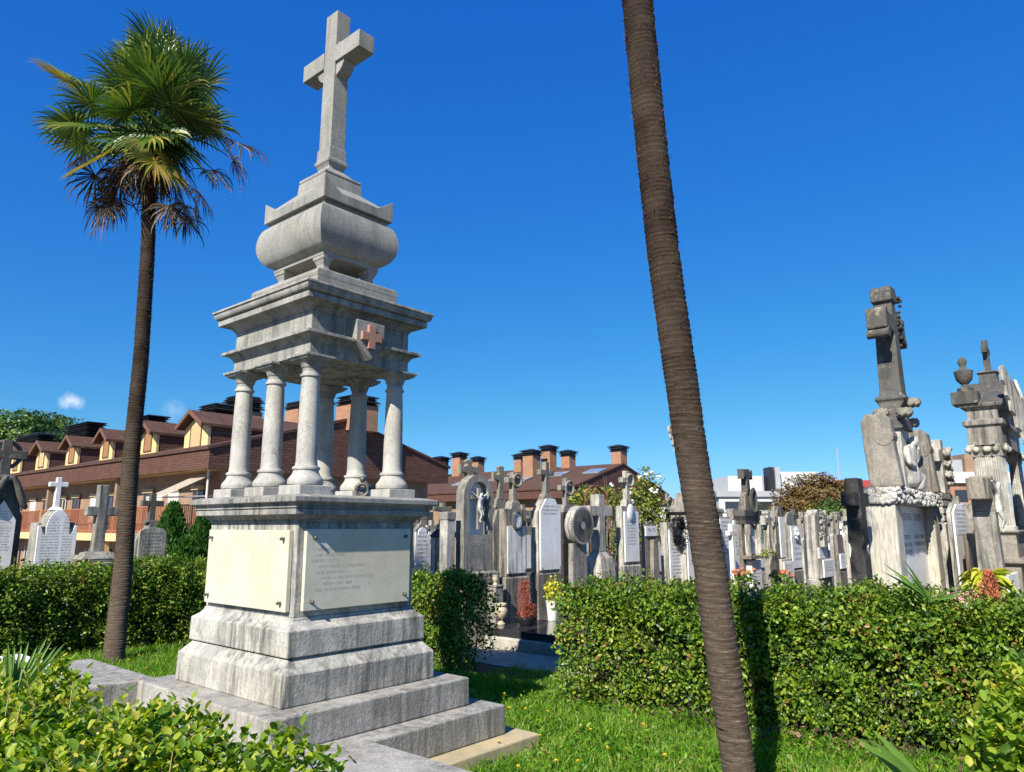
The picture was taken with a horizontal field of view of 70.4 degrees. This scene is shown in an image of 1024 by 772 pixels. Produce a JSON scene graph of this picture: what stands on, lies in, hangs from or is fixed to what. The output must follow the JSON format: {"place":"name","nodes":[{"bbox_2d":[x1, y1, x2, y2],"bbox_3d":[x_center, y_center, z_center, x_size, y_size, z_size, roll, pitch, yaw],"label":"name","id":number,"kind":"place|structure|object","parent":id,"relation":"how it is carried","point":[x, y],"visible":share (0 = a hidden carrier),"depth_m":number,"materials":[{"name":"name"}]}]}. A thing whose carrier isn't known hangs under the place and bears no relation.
{"place":"outdoors","nodes":[
{"label":"outdoors","id":0,"kind":"place"},
{"bbox_2d":[10,394,450,571],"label":"row house","id":1,"kind":"structure","parent":0,"point":[185,461],"depth_m":35.34,"materials":[{"name":"brown brick"}]},
{"bbox_2d":[28,498,36,524],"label":"french window","id":2,"kind":"structure","parent":1,"relation":"in","point":[33,501],"depth_m":44.48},
{"bbox_2d":[60,495,67,508],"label":"french window","id":3,"kind":"structure","parent":1,"relation":"in","point":[63,500],"depth_m":41.22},
{"bbox_2d":[71,494,80,523],"bbox_3d":[-24.104,7.010,39.971,1.100,2.020,0.149,-9,-14,40],"label":"french window","id":4,"kind":"structure","parent":1,"relation":"in","point":[76,500],"depth_m":39.99,"materials":[{"name":"glass"}]},
{"bbox_2d":[87,493,95,531],"bbox_3d":[-22.129,6.688,38.310,1.100,2.020,0.149,-9,-14,40],"label":"french window","id":5,"kind":"structure","parent":1,"relation":"in","point":[93,495],"depth_m":38.48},
{"bbox_2d":[106,492,113,531],"bbox_3d":[-20.383,6.403,36.841,1.100,2.020,0.149,-9,-14,40],"label":"french window","id":6,"kind":"structure","parent":1,"relation":"in","point":[111,494],"depth_m":36.94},
{"bbox_2d":[140,489,153,529],"bbox_3d":[-17.194,5.884,34.157,1.100,2.020,0.149,-9,-14,40],"label":"french window","id":7,"kind":"structure","parent":1,"relation":"in","point":[146,492],"depth_m":34.33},
{"bbox_2d":[167,487,180,504],"bbox_3d":[-15.220,5.562,32.496,1.100,2.020,0.149,-9,-14,40],"label":"french window","id":8,"kind":"structure","parent":1,"relation":"in","point":[175,493],"depth_m":32.54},
{"bbox_2d":[189,485,205,530],"bbox_3d":[-13.474,5.278,31.026,1.100,2.020,0.149,-9,-14,40],"label":"french window","id":9,"kind":"structure","parent":1,"relation":"in","point":[199,490],"depth_m":31.13,"materials":[{"name":"glass"}]},
{"bbox_2d":[487,584,503,625],"bbox_3d":[-0.262,3.532,11.390,0.200,0.796,0.200,-9,-14,40],"label":"pedestal post","id":10,"kind":"object","parent":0,"point":[498,589],"visible":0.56,"depth_m":11.36,"materials":[{"name":"grey stone"}]},
{"bbox_2d":[30,637,974,771],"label":"plot turf","id":11,"kind":"structure","parent":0,"point":[482,668],"depth_m":5.97,"materials":[{"name":"green plant"}]},
{"bbox_2d":[0,654,68,679],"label":"marble block","id":12,"kind":"structure","parent":11,"relation":"on","point":[26,659],"depth_m":6.27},
{"bbox_2d":[6,638,65,690],"bbox_3d":[-1.740,1.054,2.658,0.196,0.240,0.115,1,-11,-4],"label":"palm seedling","id":13,"kind":"object","parent":11,"relation":"on","point":[14,671],"visible":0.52,"depth_m":2.65,"materials":[{"name":"plant"}]},
{"bbox_2d":[0,553,207,657],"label":"hedge","id":14,"kind":"object","parent":11,"relation":"on","point":[37,608],"visible":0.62,"depth_m":9.84,"materials":[{"name":"green plant"}]},
{"bbox_2d":[26,7,268,662],"bbox_3d":[-5.555,-1.116,10.178,3.619,9.479,2.258,-2,-11,9],"label":"fan palm","id":15,"kind":"object","parent":11,"relation":"on","point":[152,73],"visible":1,"depth_m":10.23,"materials":[{"name":"green plant"}]},
{"bbox_2d":[0,649,356,771],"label":"hedge","id":16,"kind":"object","parent":11,"relation":"on","point":[43,728],"visible":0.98,"depth_m":1.78,"materials":[{"name":"green plant"}]},
{"bbox_2d":[51,10,538,771],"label":"funerary monument","id":17,"kind":"object","parent":11,"relation":"on","point":[313,614],"visible":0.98,"depth_m":5.52,"materials":[{"name":"stone"}]},
{"bbox_2d":[354,476,375,495],"bbox_3d":[-1.239,0.859,6.123,0.185,0.194,0.057,2,-11,-12],"label":"iron ring","id":18,"kind":"object","parent":17,"relation":"on","point":[362,482],"visible":0.73,"depth_m":6.11,"materials":[{"name":"grey metal"}]},
{"bbox_2d":[410,563,502,673],"bbox_3d":[-2.200,3.047,10.102,4.992,1.290,0.950,-9,-14,40],"label":"hedge","id":19,"kind":"object","parent":11,"relation":"on","point":[441,610],"visible":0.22,"depth_m":8.71,"materials":[{"name":"green plant"}]},
{"bbox_2d":[485,619,593,661],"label":"grave slab","id":20,"kind":"structure","parent":11,"relation":"on","point":[536,638],"depth_m":10.17,"materials":[{"name":"black stone"}]},
{"bbox_2d":[494,603,507,624],"bbox_3d":[-0.166,3.425,10.904,0.200,0.310,0.200,-9,-14,40],"label":"urn vase","id":21,"kind":"object","parent":20,"relation":"on","point":[502,614],"visible":0.74,"depth_m":10.84,"materials":[{"name":"ceramic"}]},
{"bbox_2d":[499,472,529,624],"bbox_3d":[0.029,2.800,12.132,0.260,2.715,0.603,-9,-14,40],"label":"headstone","id":22,"kind":"object","parent":20,"relation":"on","point":[512,548],"visible":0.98,"depth_m":12.03,"materials":[{"name":"grey stone"}]},
{"bbox_2d":[515,579,538,625],"bbox_3d":[0.226,3.230,10.870,0.336,0.680,0.388,-9,-14,40],"label":"potted plant","id":23,"kind":"object","parent":20,"relation":"on","point":[526,617],"visible":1,"depth_m":10.80,"materials":[{"name":"red plant"}]},
{"bbox_2d":[530,462,562,621],"bbox_3d":[0.611,2.824,12.874,0.215,2.950,0.671,-9,-14,40],"label":"headstone","id":24,"kind":"object","parent":20,"relation":"on","point":[546,537],"visible":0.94,"depth_m":12.75,"materials":[{"name":"grey stone"}]},
{"bbox_2d":[543,575,563,620],"bbox_3d":[0.634,3.322,11.404,0.363,0.697,0.299,5,-12,-26],"label":"flower vase","id":25,"kind":"object","parent":20,"relation":"on","point":[551,615],"visible":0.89,"depth_m":11.33,"materials":[{"name":"white ceramic"}]},
{"bbox_2d":[621,0,755,771],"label":"fan palm","id":26,"kind":"object","parent":11,"relation":"on","point":[722,656],"visible":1,"depth_m":4.40,"materials":[{"name":"brown plant"}]},
{"bbox_2d":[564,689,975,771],"bbox_3d":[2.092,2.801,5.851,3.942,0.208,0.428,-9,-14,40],"label":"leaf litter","id":27,"kind":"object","parent":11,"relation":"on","point":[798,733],"visible":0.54,"depth_m":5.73,"materials":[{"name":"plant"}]},
{"bbox_2d":[547,568,1023,760],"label":"hedge","id":28,"kind":"object","parent":11,"relation":"on","point":[912,667],"visible":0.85,"depth_m":6.03,"materials":[{"name":"green plant"}]},
{"bbox_2d":[855,730,917,771],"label":"palm seedling","id":29,"kind":"object","parent":11,"relation":"on","point":[894,759],"visible":1,"depth_m":1.67,"materials":[{"name":"plant"}]},
{"bbox_2d":[934,645,1023,771],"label":"hedge","id":30,"kind":"object","parent":11,"relation":"on","point":[1000,743],"visible":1,"depth_m":1.89,"materials":[{"name":"green plant"}]},
{"bbox_2d":[0,0,1023,509],"label":"sky","id":31,"kind":"structure","parent":0,"point":[824,154],"materials":[{"name":"blue"}]},
{"bbox_2d":[462,645,592,676],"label":"path","id":32,"kind":"structure","parent":0,"point":[502,657],"depth_m":9.44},
{"bbox_2d":[427,444,669,568],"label":"row house","id":33,"kind":"structure","parent":0,"point":[527,463],"depth_m":63.31,"materials":[{"name":"brown brick"}]},
{"bbox_2d":[584,485,609,554],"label":"iron arch","id":34,"kind":"structure","parent":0,"point":[594,491],"depth_m":14.77,"materials":[{"name":"metal"}]},
{"bbox_2d":[471,547,869,658],"bbox_3d":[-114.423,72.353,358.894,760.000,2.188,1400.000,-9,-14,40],"label":"ground","id":35,"kind":"structure","parent":0,"point":[478,644],"depth_m":13.46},
{"bbox_2d":[0,439,27,569],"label":"headstone","id":36,"kind":"object","parent":35,"relation":"on","point":[12,497],"visible":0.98,"depth_m":11.10,"materials":[{"name":"stone"}]},
{"bbox_2d":[0,408,83,446],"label":"broadleaf tree","id":37,"kind":"object","parent":35,"relation":"on","point":[24,422],"visible":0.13,"depth_m":106.17,"materials":[{"name":"green plant"}]},
{"bbox_2d":[25,477,77,575],"bbox_3d":[-6.999,2.617,11.004,0.395,2.446,0.533,-9,-14,40],"label":"headstone","id":38,"kind":"object","parent":35,"relation":"on","point":[52,534],"visible":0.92,"depth_m":10.96,"materials":[{"name":"grey stone"}]},
{"bbox_2d":[61,485,117,576],"bbox_3d":[-6.367,2.742,11.095,0.466,2.435,0.800,-9,-14,40],"label":"headstone","id":39,"kind":"object","parent":35,"relation":"on","point":[101,510],"visible":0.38,"depth_m":11.14,"materials":[{"name":"grey stone"}]},
{"bbox_2d":[133,493,166,572],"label":"headstone","id":40,"kind":"object","parent":35,"relation":"on","point":[150,537],"visible":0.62,"depth_m":11.45,"materials":[{"name":"grey stone"}]},
{"bbox_2d":[156,499,188,556],"bbox_3d":[-8.094,3.906,17.132,1.678,2.444,1.592,-9,-14,40],"label":"conifer","id":41,"kind":"object","parent":35,"relation":"on","point":[172,521],"visible":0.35,"depth_m":17.05,"materials":[{"name":"green plant"}]},
{"bbox_2d":[168,533,204,572],"bbox_3d":[-7.090,4.038,15.759,1.233,1.663,1.253,-9,-14,40],"label":"conifer","id":42,"kind":"object","parent":35,"relation":"on","point":[185,544],"visible":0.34,"depth_m":15.71,"materials":[{"name":"green plant"}]},
{"bbox_2d":[187,516,211,568],"bbox_3d":[-7.114,3.911,16.564,1.473,2.218,1.619,-9,-14,40],"label":"conifer","id":43,"kind":"object","parent":35,"relation":"on","point":[200,528],"visible":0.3,"depth_m":16.45,"materials":[{"name":"green plant"}]},
{"bbox_2d":[412,516,429,580],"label":"headstone","id":44,"kind":"object","parent":35,"relation":"on","point":[421,544],"visible":0.7,"depth_m":18.23,"materials":[{"name":"grey stone"}]},
{"bbox_2d":[425,520,435,570],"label":"headstone","id":45,"kind":"object","parent":35,"relation":"on","point":[431,526],"visible":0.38,"depth_m":23.56,"materials":[{"name":"stone"}]},
{"bbox_2d":[430,502,455,585],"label":"headstone","id":46,"kind":"object","parent":35,"relation":"on","point":[435,543],"visible":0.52,"depth_m":17.64,"materials":[{"name":"stone"}]},
{"bbox_2d":[458,460,477,476],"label":"headstone","id":47,"kind":"object","parent":35,"relation":"on","point":[467,468],"visible":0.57,"depth_m":14.31,"materials":[{"name":"stone"}]},
{"bbox_2d":[439,475,499,640],"bbox_3d":[-0.684,2.724,11.511,0.334,2.628,1.105,-9,-14,40],"label":"headstone","id":48,"kind":"object","parent":35,"relation":"on","point":[472,515],"visible":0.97,"depth_m":11.53,"materials":[{"name":"grey stone"}]},
{"bbox_2d":[491,466,508,571],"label":"headstone","id":49,"kind":"object","parent":35,"relation":"on","point":[499,500],"visible":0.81,"depth_m":14.50,"materials":[{"name":"grey stone"}]},
{"bbox_2d":[520,505,531,586],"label":"headstone","id":50,"kind":"object","parent":35,"relation":"on","point":[529,546],"visible":0.28,"depth_m":19.62,"materials":[{"name":"stone"}]},
{"bbox_2d":[526,510,531,526],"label":"headstone","id":51,"kind":"object","parent":35,"relation":"on","point":[529,520],"visible":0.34,"depth_m":21.64,"materials":[{"name":"stone"}]},
{"bbox_2d":[557,478,574,615],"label":"headstone","id":52,"kind":"object","parent":35,"relation":"on","point":[565,488],"visible":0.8,"depth_m":14.37,"materials":[{"name":"stone"}]},
{"bbox_2d":[564,506,593,622],"bbox_3d":[1.250,3.304,13.330,0.182,2.181,0.720,-9,-14,40],"label":"headstone","id":53,"kind":"object","parent":35,"relation":"on","point":[579,525],"visible":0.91,"depth_m":13.29,"materials":[{"name":"grey stone"}]},
{"bbox_2d":[585,494,615,591],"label":"headstone","id":54,"kind":"object","parent":35,"relation":"on","point":[599,558],"visible":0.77,"depth_m":13.94,"materials":[{"name":"stone"}]},
{"bbox_2d":[569,465,669,585],"bbox_3d":[2.432,3.382,16.663,2.595,3.112,1.258,1,-11,-3],"label":"climbing rose","id":55,"kind":"object","parent":35,"relation":"on","point":[648,503],"visible":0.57,"depth_m":16.64,"materials":[{"name":"green plant"}]},
{"bbox_2d":[615,471,641,581],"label":"headstone","id":56,"kind":"object","parent":35,"relation":"on","point":[627,537],"visible":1,"depth_m":14.85,"materials":[{"name":"stone"}]},
{"bbox_2d":[638,509,645,578],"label":"headstone","id":57,"kind":"object","parent":35,"relation":"on","point":[640,562],"visible":0.02,"depth_m":20.33,"materials":[{"name":"stone"}]},
{"bbox_2d":[641,524,659,581],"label":"headstone","id":58,"kind":"object","parent":35,"relation":"on","point":[650,555],"visible":0.71,"depth_m":15.48,"materials":[{"name":"grey stone"}]},
{"bbox_2d":[648,512,661,582],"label":"headstone","id":59,"kind":"object","parent":35,"relation":"on","point":[659,547],"visible":0.06,"depth_m":19.46,"materials":[{"name":"stone"}]},
{"bbox_2d":[663,493,673,521],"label":"headstone","id":60,"kind":"object","parent":35,"relation":"on","point":[669,502],"visible":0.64,"depth_m":17.56,"materials":[{"name":"grey stone"}]},
{"bbox_2d":[660,522,681,587],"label":"headstone","id":61,"kind":"object","parent":35,"relation":"on","point":[670,560],"visible":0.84,"depth_m":15.99,"materials":[{"name":"stone"}]},
{"bbox_2d":[669,515,687,547],"bbox_3d":[3.731,3.246,16.201,0.339,0.754,0.684,-9,-14,40],"label":"wreath","id":62,"kind":"object","parent":61,"relation":"attached to","point":[677,521],"visible":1,"depth_m":16.11,"materials":[{"name":"metal"}]},
{"bbox_2d":[680,518,694,584],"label":"headstone","id":63,"kind":"object","parent":35,"relation":"on","point":[687,569],"visible":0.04,"depth_m":16.22,"materials":[{"name":"stone"}]},
{"bbox_2d":[664,425,723,521],"bbox_3d":[4.368,3.053,17.370,1.035,4.211,1.067,-9,-14,40],"label":"angel statue","id":64,"kind":"object","parent":35,"relation":"on","point":[677,508],"visible":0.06,"depth_m":17.28,"materials":[{"name":"grey stone"}]},
{"bbox_2d":[719,517,730,584],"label":"headstone","id":65,"kind":"object","parent":35,"relation":"on","point":[725,522],"visible":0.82,"depth_m":18.38,"materials":[{"name":"stone"}]},
{"bbox_2d":[725,524,736,583],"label":"headstone","id":66,"kind":"object","parent":35,"relation":"on","point":[730,533],"visible":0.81,"depth_m":17.45,"materials":[{"name":"white stone"}]},
{"bbox_2d":[726,509,737,517],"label":"headstone","id":67,"kind":"object","parent":35,"relation":"on","point":[729,513],"visible":0.19,"depth_m":23.46,"materials":[{"name":"grey stone"}]},
{"bbox_2d":[730,518,739,585],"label":"headstone","id":68,"kind":"object","parent":35,"relation":"on","point":[733,521],"visible":0.24,"depth_m":18.73,"materials":[{"name":"stone"}]},
{"bbox_2d":[731,567,758,591],"bbox_3d":[2.692,2.707,8.277,0.333,1.233,0.472,-9,-14,40],"label":"geranium","id":69,"kind":"object","parent":35,"relation":"on","point":[739,575],"visible":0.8,"depth_m":8.32,"materials":[{"name":"pink plant"}]},
{"bbox_2d":[732,469,763,599],"bbox_3d":[5.759,3.615,17.582,0.372,3.187,1.018,-9,-14,40],"label":"aedicule tomb","id":70,"kind":"object","parent":35,"relation":"on","point":[746,514],"visible":0.92,"depth_m":17.48,"materials":[{"name":"stone"}]},
{"bbox_2d":[754,521,765,583],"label":"headstone","id":71,"kind":"object","parent":35,"relation":"on","point":[762,569],"visible":0.13,"depth_m":22.34,"materials":[{"name":"stone"}]},
{"bbox_2d":[760,512,771,563],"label":"headstone","id":72,"kind":"object","parent":35,"relation":"on","point":[765,519],"visible":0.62,"depth_m":16.93,"materials":[{"name":"stone"}]},
{"bbox_2d":[760,549,779,587],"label":"headstone","id":73,"kind":"object","parent":35,"relation":"on","point":[771,564],"visible":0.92,"depth_m":15.09,"materials":[{"name":"grey stone"}]},
{"bbox_2d":[771,516,780,559],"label":"headstone","id":74,"kind":"object","parent":35,"relation":"on","point":[775,524],"visible":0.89,"depth_m":16.74,"materials":[{"name":"grey stone"}]},
{"bbox_2d":[770,506,785,558],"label":"headstone","id":75,"kind":"object","parent":35,"relation":"on","point":[777,512],"visible":0.47,"depth_m":21.47,"materials":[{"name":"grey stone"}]},
{"bbox_2d":[768,569,794,587],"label":"geranium","id":76,"kind":"object","parent":35,"relation":"on","point":[780,575],"visible":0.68,"depth_m":8.31,"materials":[{"name":"pink plant"}]},
{"bbox_2d":[779,558,794,584],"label":"headstone","id":77,"kind":"object","parent":35,"relation":"on","point":[787,564],"visible":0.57,"depth_m":14.55,"materials":[{"name":"stone"}]},
{"bbox_2d":[784,512,794,524],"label":"headstone","id":78,"kind":"object","parent":35,"relation":"on","point":[789,518],"visible":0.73,"depth_m":16.67,"materials":[{"name":"grey stone"}]},
{"bbox_2d":[783,525,804,592],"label":"headstone","id":79,"kind":"object","parent":35,"relation":"on","point":[792,540],"visible":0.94,"depth_m":15.35,"materials":[{"name":"grey stone"}]},
{"bbox_2d":[790,509,798,524],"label":"headstone","id":80,"kind":"object","parent":35,"relation":"on","point":[793,512],"visible":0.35,"depth_m":21.69,"materials":[{"name":"stone"}]},
{"bbox_2d":[799,512,808,590],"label":"headstone","id":81,"kind":"object","parent":35,"relation":"on","point":[804,558],"visible":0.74,"depth_m":15.66,"materials":[{"name":"stone"}]},
{"bbox_2d":[767,471,864,515],"bbox_3d":[15.083,6.598,35.375,4.785,4.806,4.812,-9,-14,40],"label":"broadleaf tree","id":82,"kind":"object","parent":35,"relation":"on","point":[801,498],"visible":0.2,"depth_m":34.92,"materials":[{"name":"brown plant"}]},
{"bbox_2d":[804,509,834,591],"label":"headstone","id":83,"kind":"object","parent":35,"relation":"on","point":[821,564],"visible":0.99,"depth_m":13.95,"materials":[{"name":"stone"}]},
{"bbox_2d":[823,510,833,584],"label":"headstone","id":84,"kind":"object","parent":35,"relation":"on","point":[828,536],"visible":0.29,"depth_m":21.53,"materials":[{"name":"stone"}]},
{"bbox_2d":[812,497,845,525],"bbox_3d":[14.274,6.652,32.227,2.052,3.400,3.145,1,-11,-4],"label":"broadleaf tree","id":85,"kind":"object","parent":35,"relation":"on","point":[829,508],"visible":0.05,"depth_m":32.30,"materials":[{"name":"green plant"}]},
{"bbox_2d":[829,512,836,588],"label":"headstone","id":86,"kind":"object","parent":35,"relation":"on","point":[832,539],"visible":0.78,"depth_m":16.84,"materials":[{"name":"stone"}]},
{"bbox_2d":[834,512,848,602],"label":"headstone","id":87,"kind":"object","parent":35,"relation":"on","point":[841,573],"visible":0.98,"depth_m":16.26,"materials":[{"name":"grey stone"}]},
{"bbox_2d":[843,513,851,602],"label":"headstone","id":88,"kind":"object","parent":35,"relation":"on","point":[847,549],"visible":0.15,"depth_m":16.80,"materials":[{"name":"stone"}]},
{"bbox_2d":[841,478,871,586],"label":"headstone","id":89,"kind":"object","parent":35,"relation":"on","point":[854,499],"visible":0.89,"depth_m":9.43,"materials":[{"name":"stone"}]},
{"bbox_2d":[861,286,945,610],"bbox_3d":[6.096,1.155,11.298,0.621,5.627,2.880,-9,-14,40],"label":"garlanded tomb","id":90,"kind":"object","parent":35,"relation":"on","point":[905,501],"visible":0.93,"depth_m":11.19,"materials":[{"name":"stone"}]},
{"bbox_2d":[882,560,970,601],"bbox_3d":[3.236,1.518,5.699,0.667,0.316,0.378,2,-11,-12],"label":"spiky plant","id":91,"kind":"object","parent":35,"relation":"on","point":[922,592],"visible":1,"depth_m":5.59,"materials":[{"name":"plant"}]},
{"bbox_2d":[930,440,954,595],"bbox_3d":[7.642,2.599,12.684,0.335,3.320,0.910,-9,-14,40],"label":"headstone","id":92,"kind":"object","parent":35,"relation":"on","point":[942,458],"visible":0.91,"depth_m":12.72,"materials":[{"name":"stone"}]},
{"bbox_2d":[946,503,968,592],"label":"headstone","id":93,"kind":"object","parent":35,"relation":"on","point":[956,515],"visible":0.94,"depth_m":11.47,"materials":[{"name":"stone"}]},
{"bbox_2d":[942,591,976,613],"bbox_3d":[3.938,2.357,6.264,0.533,1.154,0.314,3,-11,-15],"label":"flower bunch","id":94,"kind":"object","parent":35,"relation":"on","point":[960,598],"visible":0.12,"depth_m":6.30,"materials":[{"name":"pink plant"}]},
{"bbox_2d":[963,503,973,532],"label":"headstone","id":95,"kind":"object","parent":35,"relation":"on","point":[967,507],"visible":0.17,"depth_m":19.48,"materials":[{"name":"grey stone"}]},
{"bbox_2d":[963,533,979,594],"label":"headstone","id":96,"kind":"object","parent":35,"relation":"on","point":[970,550],"visible":0.23,"depth_m":11.22,"materials":[{"name":"grey stone"}]},
{"bbox_2d":[947,454,1012,505],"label":"apartment block","id":97,"kind":"structure","parent":35,"relation":"on","point":[962,465],"depth_m":59.52,"materials":[{"name":"paint"}]},
{"bbox_2d":[955,490,967,501],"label":"window","id":98,"kind":"structure","parent":97,"relation":"in","point":[962,494],"depth_m":59.34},
{"bbox_2d":[953,567,1018,596],"bbox_3d":[4.440,2.353,6.689,0.533,1.323,0.568,-1,-11,7],"label":"croton plant","id":99,"kind":"object","parent":35,"relation":"on","point":[973,577],"visible":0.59,"depth_m":6.69,"materials":[{"name":"yellow plant"}]},
{"bbox_2d":[965,476,1007,595],"bbox_3d":[7.074,2.599,10.634,0.426,2.539,0.840,-9,-14,40],"label":"headstone","id":100,"kind":"object","parent":35,"relation":"on","point":[984,494],"visible":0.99,"depth_m":10.64,"materials":[{"name":"grey stone"}]},
{"bbox_2d":[950,340,1023,595],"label":"temple tomb","id":101,"kind":"object","parent":35,"relation":"on","point":[992,448],"visible":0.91,"depth_m":12.18,"materials":[{"name":"grey stone"}]},
{"bbox_2d":[977,569,1002,603],"bbox_3d":[4.094,2.219,6.059,0.314,1.347,0.329,6,-12,-27],"label":"celosia plant","id":102,"kind":"object","parent":35,"relation":"on","point":[989,582],"visible":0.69,"depth_m":6.17,"materials":[{"name":"brown plant"}]},
{"bbox_2d":[998,365,1023,443],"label":"angel statue","id":103,"kind":"object","parent":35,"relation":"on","point":[1013,395],"visible":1,"depth_m":11.92,"materials":[{"name":"grey stone"}]},
{"bbox_2d":[1005,572,1019,597],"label":"headstone","id":104,"kind":"object","parent":35,"relation":"on","point":[1015,582],"visible":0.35,"depth_m":10.96,"materials":[{"name":"white stone"}]},
{"bbox_2d":[712,467,818,516],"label":"apartment block","id":105,"kind":"structure","parent":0,"point":[727,490],"depth_m":86.73,"materials":[{"name":"paint"}]},
{"bbox_2d":[725,502,738,509],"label":"window","id":106,"kind":"structure","parent":105,"relation":"in","point":[728,505],"depth_m":83.84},
{"bbox_2d":[758,502,772,509],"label":"window","id":107,"kind":"structure","parent":105,"relation":"in","point":[763,504],"depth_m":83.84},
{"bbox_2d":[819,448,870,546],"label":"apartment block","id":108,"kind":"structure","parent":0,"point":[866,483],"depth_m":98.73,"materials":[{"name":"red metal"}]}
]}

